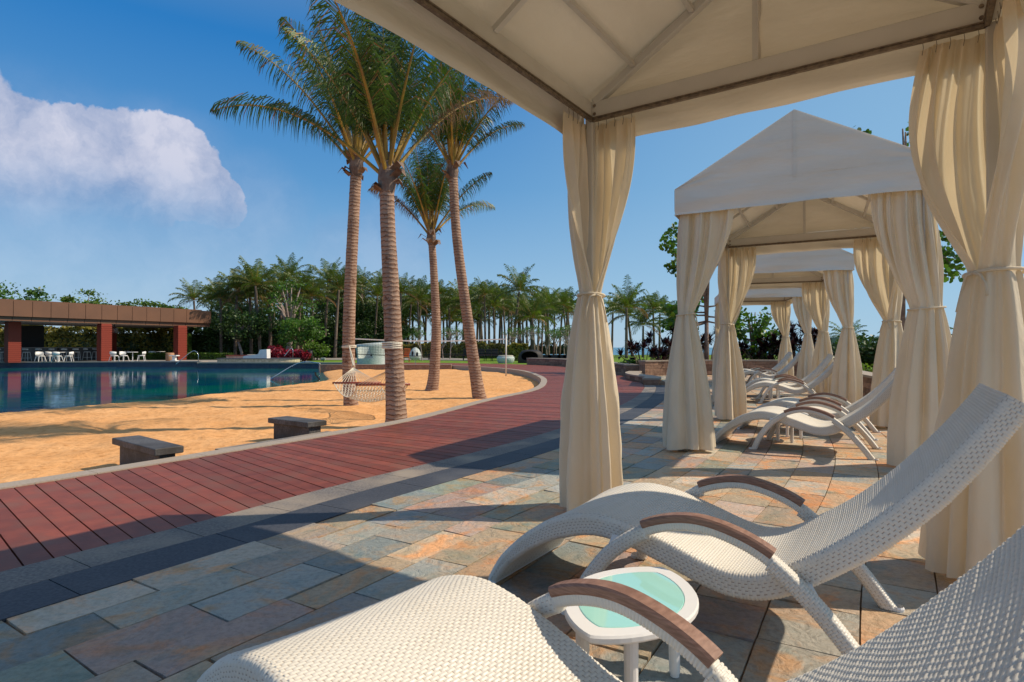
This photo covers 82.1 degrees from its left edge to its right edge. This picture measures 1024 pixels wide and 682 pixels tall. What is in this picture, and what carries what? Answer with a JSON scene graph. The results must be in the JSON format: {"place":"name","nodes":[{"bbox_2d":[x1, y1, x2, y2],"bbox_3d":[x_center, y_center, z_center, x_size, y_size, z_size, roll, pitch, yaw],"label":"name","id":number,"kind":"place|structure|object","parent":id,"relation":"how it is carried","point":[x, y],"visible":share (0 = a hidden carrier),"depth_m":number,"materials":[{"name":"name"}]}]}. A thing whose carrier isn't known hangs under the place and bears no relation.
{"place":"outdoors","nodes":[
{"label":"outdoors","id":0,"kind":"place"},
{"bbox_2d":[0,360,317,368],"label":"pool deck","id":1,"kind":"structure","parent":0,"point":[183,364],"depth_m":44.52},
{"bbox_2d":[0,280,55,325],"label":"broadleaf tree","id":2,"kind":"object","parent":1,"relation":"on","point":[36,292],"visible":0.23,"depth_m":60.18,"materials":[{"name":"green plant"}]},
{"bbox_2d":[0,347,122,360],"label":"bar counter","id":3,"kind":"object","parent":1,"relation":"on","point":[32,350],"visible":0.47,"depth_m":48.95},
{"bbox_2d":[53,288,115,304],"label":"broadleaf tree","id":4,"kind":"object","parent":1,"relation":"on","point":[68,298],"visible":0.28,"depth_m":59.61,"materials":[{"name":"green plant"}]},
{"bbox_2d":[0,325,191,352],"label":"bamboo hedge","id":5,"kind":"object","parent":1,"relation":"on","point":[155,339],"visible":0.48,"depth_m":57.28,"materials":[{"name":"green plant"}]},
{"bbox_2d":[0,299,210,362],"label":"pool bar","id":6,"kind":"object","parent":1,"relation":"on","point":[22,320],"visible":0.88,"depth_m":46.80,"materials":[{"name":"red brick"}]},
{"bbox_2d":[110,298,164,332],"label":"broadleaf tree","id":7,"kind":"object","parent":1,"relation":"on","point":[149,304],"visible":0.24,"depth_m":60.96,"materials":[{"name":"green plant"}]},
{"bbox_2d":[0,361,341,363],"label":"pool coping","id":8,"kind":"object","parent":1,"relation":"on","point":[178,361],"visible":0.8,"depth_m":43.61,"materials":[{"name":"stone"}]},
{"bbox_2d":[112,352,234,359],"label":"hedge","id":9,"kind":"object","parent":1,"relation":"on","point":[190,356],"visible":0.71,"depth_m":51.53,"materials":[{"name":"green plant"}]},
{"bbox_2d":[167,278,219,311],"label":"coconut palm","id":10,"kind":"object","parent":1,"relation":"on","point":[192,295],"visible":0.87,"depth_m":59.91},
{"bbox_2d":[197,274,248,352],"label":"coconut palm","id":11,"kind":"object","parent":1,"relation":"on","point":[218,296],"visible":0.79,"depth_m":56.29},
{"bbox_2d":[200,299,264,349],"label":"broadleaf tree","id":12,"kind":"object","parent":1,"relation":"on","point":[215,317],"visible":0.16,"depth_m":61.83,"materials":[{"name":"green plant"}]},
{"bbox_2d":[212,266,261,354],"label":"coconut palm","id":13,"kind":"object","parent":1,"relation":"on","point":[232,285],"visible":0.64,"depth_m":55.61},
{"bbox_2d":[187,325,296,354],"bbox_3d":[-27.855,0.135,59.953,12.173,3.625,2.201,0,-1,0],"label":"dark hedge","id":14,"kind":"object","parent":1,"relation":"on","point":[207,340],"visible":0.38,"depth_m":59.17,"materials":[{"name":"green plant"}]},
{"bbox_2d":[221,270,276,353],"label":"coconut palm","id":15,"kind":"object","parent":1,"relation":"on","point":[250,311],"visible":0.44,"depth_m":56.60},
{"bbox_2d":[220,256,284,352],"bbox_3d":[-24.106,-3.123,54.992,5.541,9.845,4.902,0,-1,1],"label":"coconut palm","id":16,"kind":"object","parent":1,"relation":"on","point":[252,278],"visible":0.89,"depth_m":54.86,"materials":[{"name":"plant"}]},
{"bbox_2d":[216,358,300,361],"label":"pool platform","id":17,"kind":"structure","parent":1,"relation":"on","point":[258,359],"depth_m":42.23,"materials":[{"name":"stone"}]},
{"bbox_2d":[242,266,296,345],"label":"coconut palm","id":18,"kind":"object","parent":1,"relation":"on","point":[269,305],"visible":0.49,"depth_m":56.66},
{"bbox_2d":[261,258,299,330],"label":"coconut palm","id":19,"kind":"object","parent":1,"relation":"on","point":[280,272],"visible":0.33,"depth_m":63.89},
{"bbox_2d":[269,252,311,305],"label":"coconut palm","id":20,"kind":"object","parent":1,"relation":"on","point":[286,263],"visible":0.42,"depth_m":67.15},
{"bbox_2d":[260,277,325,349],"bbox_3d":[-20.452,-2.107,55.016,5.725,7.687,4.900,0,-1,-35],"label":"broadleaf tree","id":21,"kind":"object","parent":1,"relation":"on","point":[291,311],"visible":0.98,"depth_m":54.48,"materials":[{"name":"green plant"}]},
{"bbox_2d":[276,265,326,349],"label":"coconut palm","id":22,"kind":"object","parent":1,"relation":"on","point":[307,277],"visible":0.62,"depth_m":57.28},
{"bbox_2d":[282,265,338,357],"bbox_3d":[-19.718,-2.818,57.986,4.809,9.288,5.017,0,-1,11],"label":"coconut palm","id":23,"kind":"object","parent":1,"relation":"on","point":[316,288],"visible":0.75,"depth_m":57.95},
{"bbox_2d":[307,257,344,335],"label":"coconut palm","id":24,"kind":"object","parent":1,"relation":"on","point":[319,272],"visible":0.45,"depth_m":61.85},
{"bbox_2d":[292,300,367,349],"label":"broadleaf tree","id":25,"kind":"object","parent":1,"relation":"on","point":[330,324],"visible":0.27,"depth_m":64.05,"materials":[{"name":"green plant"}]},
{"bbox_2d":[0,362,318,368],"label":"pool wall","id":26,"kind":"structure","parent":0,"point":[171,363],"depth_m":43.59,"materials":[{"name":"tile"}]},
{"bbox_2d":[0,367,324,412],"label":"pool water","id":27,"kind":"structure","parent":0,"point":[26,389],"depth_m":24.37,"materials":[{"name":"liquid"}]},
{"bbox_2d":[0,369,538,482],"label":"sand","id":28,"kind":"structure","parent":0,"point":[42,443],"depth_m":10.99,"materials":[{"name":"sand"}]},
{"bbox_2d":[112,435,183,464],"bbox_3d":[-3.877,1.342,6.232,1.170,0.550,0.270,0,-1,38],"label":"stone bench","id":29,"kind":"object","parent":28,"relation":"on","point":[136,448],"visible":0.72,"depth_m":6.12,"materials":[{"name":"stone"}]},
{"bbox_2d":[268,416,326,438],"bbox_3d":[-2.999,1.363,8.191,0.914,0.550,0.310,0,-1,35],"label":"stone bench","id":30,"kind":"object","parent":28,"relation":"on","point":[287,426],"visible":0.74,"depth_m":8.08,"materials":[{"name":"stone"}]},
{"bbox_2d":[235,13,453,405],"bbox_3d":[-3.581,-2.701,13.106,4.500,8.412,5.326,0,-1,0],"label":"coconut palm","id":31,"kind":"object","parent":28,"relation":"on","point":[356,168],"visible":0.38,"depth_m":13.08,"materials":[{"name":"green plant"}]},
{"bbox_2d":[332,342,409,401],"bbox_3d":[-2.806,0.613,11.473,0.908,1.161,4.151,0,-1,-32],"label":"rope hammock","id":32,"kind":"object","parent":31,"relation":"hanging from","point":[396,345],"visible":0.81,"depth_m":11.21,"materials":[{"name":"white fabric"}]},
{"bbox_2d":[209,0,513,421],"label":"coconut palm","id":33,"kind":"object","parent":28,"relation":"on","point":[384,108],"visible":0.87,"depth_m":9.61,"materials":[{"name":"green plant"}]},
{"bbox_2d":[355,335,506,375],"bbox_3d":[-3.604,0.710,25.994,6.864,1.980,0.089,0,-1,-10],"label":"volleyball net","id":34,"kind":"object","parent":28,"relation":"on","point":[448,343],"visible":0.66,"depth_m":26.09,"materials":[{"name":"paint"}]},
{"bbox_2d":[368,139,495,390],"bbox_3d":[-2.112,-2.259,18.569,4.400,7.645,3.351,0,-1,-28],"label":"coconut palm","id":35,"kind":"object","parent":28,"relation":"on","point":[429,192],"visible":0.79,"depth_m":18.06,"materials":[{"name":"green plant"}]},
{"bbox_2d":[391,61,525,398],"bbox_3d":[-1.333,-2.755,14.876,3.425,8.557,4.183,0,-1,0],"label":"coconut palm","id":36,"kind":"object","parent":28,"relation":"on","point":[463,134],"visible":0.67,"depth_m":14.90,"materials":[{"name":"green plant"}]},
{"bbox_2d":[315,358,466,360],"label":"path","id":37,"kind":"structure","parent":0,"point":[456,359],"depth_m":52.52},
{"bbox_2d":[214,306,276,354],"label":"broadleaf tree","id":38,"kind":"object","parent":37,"relation":"on","point":[242,332],"visible":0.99,"depth_m":53.62,"materials":[{"name":"green plant"}]},
{"bbox_2d":[273,316,330,348],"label":"broadleaf tree","id":39,"kind":"object","parent":37,"relation":"on","point":[289,333],"visible":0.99,"depth_m":51.89,"materials":[{"name":"green plant"}]},
{"bbox_2d":[0,375,956,681],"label":"stone paving","id":40,"kind":"structure","parent":0,"point":[184,621],"depth_m":2.81,"materials":[{"name":"stone"}]},
{"bbox_2d":[0,385,664,621],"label":"basalt band","id":41,"kind":"object","parent":40,"relation":"on","point":[28,598],"visible":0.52,"depth_m":3.39,"materials":[{"name":"stone"}]},
{"bbox_2d":[197,525,1023,681],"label":"sun lounger","id":42,"kind":"object","parent":40,"relation":"on","point":[968,626],"visible":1,"depth_m":1.35,"materials":[{"name":"wicker"}]},
{"bbox_2d":[564,567,698,681],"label":"side table","id":43,"kind":"object","parent":40,"relation":"on","point":[671,590],"visible":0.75,"depth_m":1.75,"materials":[{"name":"white plastic"}]},
{"bbox_2d":[625,371,660,384],"bbox_3d":[4.314,1.263,19.790,0.790,0.300,5.343,0,-1,5],"label":"bench","id":44,"kind":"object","parent":40,"relation":"on","point":[643,379],"depth_m":18.61,"materials":[{"name":"stone"}]},
{"bbox_2d":[640,325,674,359],"bbox_3d":[6.439,0.345,24.452,2.198,2.164,2.319,0,-1,29],"label":"rosette plant","id":45,"kind":"object","parent":40,"relation":"on","point":[667,341],"visible":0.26,"depth_m":24.46,"materials":[{"name":"purple plant"}]},
{"bbox_2d":[333,0,1023,311],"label":"cabana","id":46,"kind":"object","parent":40,"relation":"on","point":[653,66],"visible":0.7,"depth_m":3.37,"materials":[{"name":"fabric"}]},
{"bbox_2d":[559,107,634,511],"bbox_3d":[0.566,-0.186,3.961,0.493,2.612,0.476,0,-1,0],"label":"curtain","id":47,"kind":"object","parent":46,"relation":"hanging from","point":[590,456],"visible":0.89,"depth_m":3.88,"materials":[{"name":"fabric"}]},
{"bbox_2d":[909,0,1023,577],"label":"curtain","id":48,"kind":"object","parent":46,"relation":"hanging from","point":[980,517],"visible":0.87,"depth_m":2.71,"materials":[{"name":"fabric"}]},
{"bbox_2d":[659,222,749,359],"bbox_3d":[8.141,-2.162,24.637,3.826,7.253,4.483,0,-1,15],"label":"seagrape tree","id":49,"kind":"object","parent":40,"relation":"on","point":[672,250],"visible":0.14,"depth_m":24.37,"materials":[{"name":"green plant"}]},
{"bbox_2d":[639,360,797,375],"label":"planter wall","id":50,"kind":"structure","parent":40,"relation":"on","point":[653,367],"depth_m":22.89,"materials":[{"name":"stone"}]},
{"bbox_2d":[614,335,669,365],"bbox_3d":[5.494,0.591,23.858,2.183,1.665,2.255,0,-1,-34],"label":"rosette plant","id":51,"kind":"object","parent":50,"relation":"in","point":[636,347],"visible":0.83,"depth_m":23.75,"materials":[{"name":"purple plant"}]},
{"bbox_2d":[488,383,1023,654],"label":"sun lounger","id":52,"kind":"object","parent":40,"relation":"on","point":[690,534],"visible":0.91,"depth_m":2.17,"materials":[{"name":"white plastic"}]},
{"bbox_2d":[714,288,801,328],"bbox_3d":[7.606,-0.415,18.145,2.368,3.420,3.355,0,-1,14],"label":"cabana","id":53,"kind":"object","parent":40,"relation":"on","point":[760,296],"visible":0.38,"depth_m":16.65,"materials":[{"name":"fabric"}]},
{"bbox_2d":[771,300,793,375],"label":"curtain","id":54,"kind":"object","parent":53,"relation":"hanging from","point":[778,311],"visible":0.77,"depth_m":19.36,"materials":[{"name":"fabric"}]},
{"bbox_2d":[792,297,813,383],"bbox_3d":[8.140,-0.052,16.427,0.598,2.612,0.541,0,-1,0],"label":"curtain","id":55,"kind":"object","parent":53,"relation":"hanging from","point":[804,318],"visible":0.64,"depth_m":16.35,"materials":[{"name":"fabric"}]},
{"bbox_2d":[744,352,799,383],"bbox_3d":[7.445,0.804,17.267,1.926,0.964,0.838,0,-1,20],"label":"sun lounger","id":56,"kind":"object","parent":40,"relation":"on","point":[790,365],"visible":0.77,"depth_m":16.97,"materials":[{"name":"white plastic"}]},
{"bbox_2d":[745,354,832,397],"bbox_3d":[6.024,0.758,13.040,1.926,0.964,0.838,0,-1,25],"label":"sun lounger","id":57,"kind":"object","parent":40,"relation":"on","point":[820,368],"visible":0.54,"depth_m":12.73,"materials":[{"name":"white plastic"}]},
{"bbox_2d":[746,361,833,402],"bbox_3d":[5.516,0.744,11.735,1.926,0.964,0.838,0,-1,26],"label":"sun lounger","id":58,"kind":"object","parent":40,"relation":"on","point":[812,384],"visible":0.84,"depth_m":11.47,"materials":[{"name":"white plastic"}]},
{"bbox_2d":[776,412,808,442],"bbox_3d":[3.300,1.018,6.989,0.400,0.315,0.600,-1,-1,40],"label":"side table","id":59,"kind":"object","parent":40,"relation":"on","point":[787,433],"visible":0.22,"depth_m":6.88,"materials":[{"name":"white glass"}]},
{"bbox_2d":[674,109,925,451],"bbox_3d":[3.517,-0.533,7.153,2.375,3.420,3.353,0,-1,28],"label":"cabana","id":60,"kind":"object","parent":40,"relation":"on","point":[787,182],"visible":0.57,"depth_m":5.87,"materials":[{"name":"fabric"}]},
{"bbox_2d":[662,209,733,450],"bbox_3d":[1.952,-0.161,6.302,0.676,2.612,0.600,0,-1,0],"label":"curtain","id":61,"kind":"object","parent":60,"relation":"hanging from","point":[702,239],"visible":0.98,"depth_m":6.16,"materials":[{"name":"fabric"}]},
{"bbox_2d":[714,247,755,419],"bbox_3d":[3.388,-0.133,8.965,0.591,2.612,0.513,0,-1,0],"label":"curtain","id":62,"kind":"object","parent":60,"relation":"hanging from","point":[730,401],"visible":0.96,"depth_m":8.89,"materials":[{"name":"fabric"}]},
{"bbox_2d":[853,237,902,425],"bbox_3d":[5.132,-0.143,8.014,0.523,2.612,0.660,0,-1,-14],"label":"curtain","id":63,"kind":"object","parent":60,"relation":"hanging from","point":[871,265],"visible":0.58,"depth_m":8.04,"materials":[{"name":"fabric"}]},
{"bbox_2d":[871,190,951,465],"bbox_3d":[3.708,-0.172,5.306,0.598,2.612,0.560,0,-1,-20],"label":"curtain","id":64,"kind":"object","parent":60,"relation":"hanging from","point":[914,259],"visible":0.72,"depth_m":5.23,"materials":[{"name":"fabric"}]},
{"bbox_2d":[749,249,854,320],"bbox_3d":[5.682,-0.475,12.556,2.377,3.420,3.354,0,-1,20],"label":"cabana","id":65,"kind":"object","parent":40,"relation":"on","point":[777,270],"visible":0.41,"depth_m":11.07,"materials":[{"name":"fabric"}]},
{"bbox_2d":[712,297,722,400],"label":"curtain","id":66,"kind":"object","parent":65,"relation":"hanging from","point":[715,360],"visible":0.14,"depth_m":11.52,"materials":[{"name":"fabric"}]},
{"bbox_2d":[802,282,833,392],"bbox_3d":[7.174,-0.083,13.634,0.483,2.612,0.670,0,-1,-27],"label":"curtain","id":67,"kind":"object","parent":65,"relation":"hanging from","point":[812,296],"visible":0.77,"depth_m":13.62,"materials":[{"name":"fabric"}]},
{"bbox_2d":[823,270,862,406],"bbox_3d":[6.118,-0.113,10.793,0.570,2.612,0.518,0,-1,-35],"label":"curtain","id":68,"kind":"object","parent":65,"relation":"hanging from","point":[847,379],"visible":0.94,"depth_m":10.68,"materials":[{"name":"fabric"}]},
{"bbox_2d":[715,378,893,460],"bbox_3d":[3.230,0.687,6.390,1.926,0.964,0.838,0,-1,34],"label":"sun lounger","id":69,"kind":"object","parent":40,"relation":"on","point":[796,417],"visible":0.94,"depth_m":6.20,"materials":[{"name":"white plastic"}]},
{"bbox_2d":[737,367,895,440],"bbox_3d":[3.990,0.700,7.620,1.926,0.964,0.838,0,-1,34],"label":"sun lounger","id":70,"kind":"object","parent":40,"relation":"on","point":[788,402],"visible":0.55,"depth_m":7.41,"materials":[{"name":"white plastic"}]},
{"bbox_2d":[862,370,872,396],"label":"planter wall","id":71,"kind":"structure","parent":40,"relation":"on","point":[867,378],"depth_m":12.45,"materials":[{"name":"stone"}]},
{"bbox_2d":[854,122,965,330],"bbox_3d":[11.693,-2.848,17.677,4.873,8.480,3.755,0,-1,0],"label":"seagrape tree","id":72,"kind":"object","parent":40,"relation":"on","point":[949,266],"visible":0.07,"depth_m":17.14,"materials":[{"name":"green plant"}]},
{"bbox_2d":[0,0,1023,347],"label":"sky","id":73,"kind":"structure","parent":0,"point":[118,179],"materials":[{"name":"blue"}]},
{"bbox_2d":[303,355,872,368],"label":"lawn","id":74,"kind":"structure","parent":0,"point":[494,361],"depth_m":46.85,"materials":[{"name":"green plant"}]},
{"bbox_2d":[0,365,546,489],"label":"kerb","id":75,"kind":"structure","parent":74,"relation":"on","point":[541,380],"depth_m":6.65,"materials":[{"name":"stone"}]},
{"bbox_2d":[299,340,332,359],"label":"green shrub","id":76,"kind":"object","parent":74,"relation":"on","point":[319,350],"visible":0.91,"depth_m":50.73,"materials":[{"name":"green plant"}]},
{"bbox_2d":[315,263,363,357],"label":"coconut palm","id":77,"kind":"object","parent":74,"relation":"on","point":[339,281],"visible":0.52,"depth_m":60.28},
{"bbox_2d":[319,298,401,337],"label":"broadleaf tree","id":78,"kind":"object","parent":74,"relation":"on","point":[366,310],"visible":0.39,"depth_m":66.68,"materials":[{"name":"green plant"}]},
{"bbox_2d":[315,332,405,357],"bbox_3d":[-15.999,0.485,61.451,9.686,3.008,2.022,0,-1,0],"label":"dark hedge","id":79,"kind":"object","parent":74,"relation":"on","point":[328,340],"visible":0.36,"depth_m":60.74,"materials":[{"name":"green plant"}]},
{"bbox_2d":[356,276,382,335],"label":"coconut palm","id":80,"kind":"object","parent":74,"relation":"on","point":[377,293],"visible":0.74,"depth_m":65.30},
{"bbox_2d":[318,364,451,371],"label":"garden wall","id":81,"kind":"structure","parent":74,"relation":"on","point":[326,367],"depth_m":34.92,"materials":[{"name":"stone"}]},
{"bbox_2d":[358,306,421,344],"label":"broadleaf tree","id":82,"kind":"object","parent":74,"relation":"on","point":[405,331],"visible":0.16,"depth_m":68.61,"materials":[{"name":"green plant"}]},
{"bbox_2d":[381,273,419,312],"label":"coconut palm","id":83,"kind":"object","parent":74,"relation":"on","point":[403,281],"visible":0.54,"depth_m":61.93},
{"bbox_2d":[400,277,441,342],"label":"coconut palm","id":84,"kind":"object","parent":74,"relation":"on","point":[421,291],"visible":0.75,"depth_m":63.19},
{"bbox_2d":[429,284,460,342],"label":"coconut palm","id":85,"kind":"object","parent":74,"relation":"on","point":[443,299],"visible":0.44,"depth_m":65.91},
{"bbox_2d":[403,341,504,357],"bbox_3d":[-5.964,0.969,61.959,10.912,2.037,1.561,0,-1,0],"label":"bamboo hedge","id":86,"kind":"object","parent":74,"relation":"on","point":[459,348],"visible":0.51,"depth_m":61.44,"materials":[{"name":"green plant"}]},
{"bbox_2d":[439,279,490,342],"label":"coconut palm","id":87,"kind":"object","parent":74,"relation":"on","point":[457,302],"visible":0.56,"depth_m":64.11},
{"bbox_2d":[468,277,499,341],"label":"coconut palm","id":88,"kind":"object","parent":74,"relation":"on","point":[484,289],"visible":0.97,"depth_m":63.91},
{"bbox_2d":[473,282,513,343],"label":"coconut palm","id":89,"kind":"object","parent":74,"relation":"on","point":[493,303],"visible":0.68,"depth_m":65.93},
{"bbox_2d":[507,342,528,360],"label":"bamboo hedge","id":90,"kind":"object","parent":74,"relation":"on","point":[516,350],"visible":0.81,"depth_m":49.41,"materials":[{"name":"green plant"}]},
{"bbox_2d":[494,264,546,347],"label":"coconut palm","id":91,"kind":"object","parent":74,"relation":"on","point":[520,283],"visible":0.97,"depth_m":61.47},
{"bbox_2d":[518,350,542,362],"bbox_3d":[1.371,1.107,42.490,1.900,0.960,1.500,0,-1,0],"label":"cave daybed","id":92,"kind":"object","parent":74,"relation":"on","point":[523,355],"visible":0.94,"depth_m":42.21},
{"bbox_2d":[507,286,559,349],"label":"coconut palm","id":93,"kind":"object","parent":74,"relation":"on","point":[534,311],"visible":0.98,"depth_m":59.66,"materials":[{"name":"plant"}]},
{"bbox_2d":[529,285,568,354],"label":"coconut palm","id":94,"kind":"object","parent":74,"relation":"on","point":[549,299],"visible":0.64,"depth_m":64.07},
{"bbox_2d":[544,288,576,354],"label":"coconut palm","id":95,"kind":"object","parent":74,"relation":"on","point":[565,299],"visible":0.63,"depth_m":67.70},
{"bbox_2d":[543,286,578,354],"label":"coconut palm","id":96,"kind":"object","parent":74,"relation":"on","point":[566,311],"visible":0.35,"depth_m":73.46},
{"bbox_2d":[526,358,638,376],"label":"planter wall","id":97,"kind":"structure","parent":74,"relation":"on","point":[621,369],"depth_m":34.27,"materials":[{"name":"stone"}]},
{"bbox_2d":[606,292,649,356],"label":"coconut palm","id":98,"kind":"object","parent":74,"relation":"on","point":[620,316],"visible":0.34,"depth_m":69.92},
{"bbox_2d":[604,274,655,357],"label":"coconut palm","id":99,"kind":"object","parent":74,"relation":"on","point":[625,302],"visible":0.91,"depth_m":59.92,"materials":[{"name":"plant"}]},
{"bbox_2d":[623,303,665,356],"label":"coconut palm","id":100,"kind":"object","parent":74,"relation":"on","point":[641,319],"visible":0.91,"depth_m":65.15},
{"bbox_2d":[635,290,669,346],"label":"coconut palm","id":101,"kind":"object","parent":74,"relation":"on","point":[654,305],"visible":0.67,"depth_m":65.88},
{"bbox_2d":[735,307,779,359],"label":"seagrape tree","id":102,"kind":"object","parent":74,"relation":"on","point":[758,332],"visible":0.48,"depth_m":26.01,"materials":[{"name":"green plant"}]},
{"bbox_2d":[738,333,780,359],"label":"rosette plant","id":103,"kind":"object","parent":74,"relation":"on","point":[743,348],"visible":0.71,"depth_m":25.45,"materials":[{"name":"purple plant"}]},
{"bbox_2d":[762,330,802,359],"bbox_3d":[11.677,0.447,25.318,2.035,1.980,1.742,0,-1,-24],"label":"rosette plant","id":104,"kind":"object","parent":74,"relation":"on","point":[766,341],"visible":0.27,"depth_m":25.20,"materials":[{"name":"purple plant"}]},
{"bbox_2d":[771,320,816,357],"bbox_3d":[12.041,0.222,24.992,2.223,2.420,1.960,1,-1,-41],"label":"rosette plant","id":105,"kind":"object","parent":74,"relation":"on","point":[792,329],"visible":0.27,"depth_m":24.84,"materials":[{"name":"purple plant"}]},
{"bbox_2d":[831,338,877,370],"bbox_3d":[14.500,0.544,25.955,3.466,1.896,3.689,0,-1,-24],"label":"dark shrub","id":106,"kind":"object","parent":74,"relation":"on","point":[835,344],"visible":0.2,"depth_m":25.13,"materials":[{"name":"green plant"}]},
{"label":"boardwalk base","id":107,"kind":"structure","parent":0,"visible":0},
{"bbox_2d":[0,363,643,571],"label":"boardwalk","id":108,"kind":"structure","parent":107,"relation":"on","point":[39,522],"depth_m":4.97,"materials":[{"name":"brown wood"}]},
{"bbox_2d":[356,342,384,363],"bbox_3d":[-9.232,0.784,38.494,2.006,1.480,1.605,0,-1,0],"label":"woven daybed","id":109,"kind":"object","parent":108,"relation":"on","point":[378,358],"visible":0.77,"depth_m":37.95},
{"bbox_2d":[0,385,655,592],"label":"granite edging","id":110,"kind":"object","parent":107,"relation":"on","point":[18,577],"visible":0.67,"depth_m":3.71,"materials":[{"name":"stone"}]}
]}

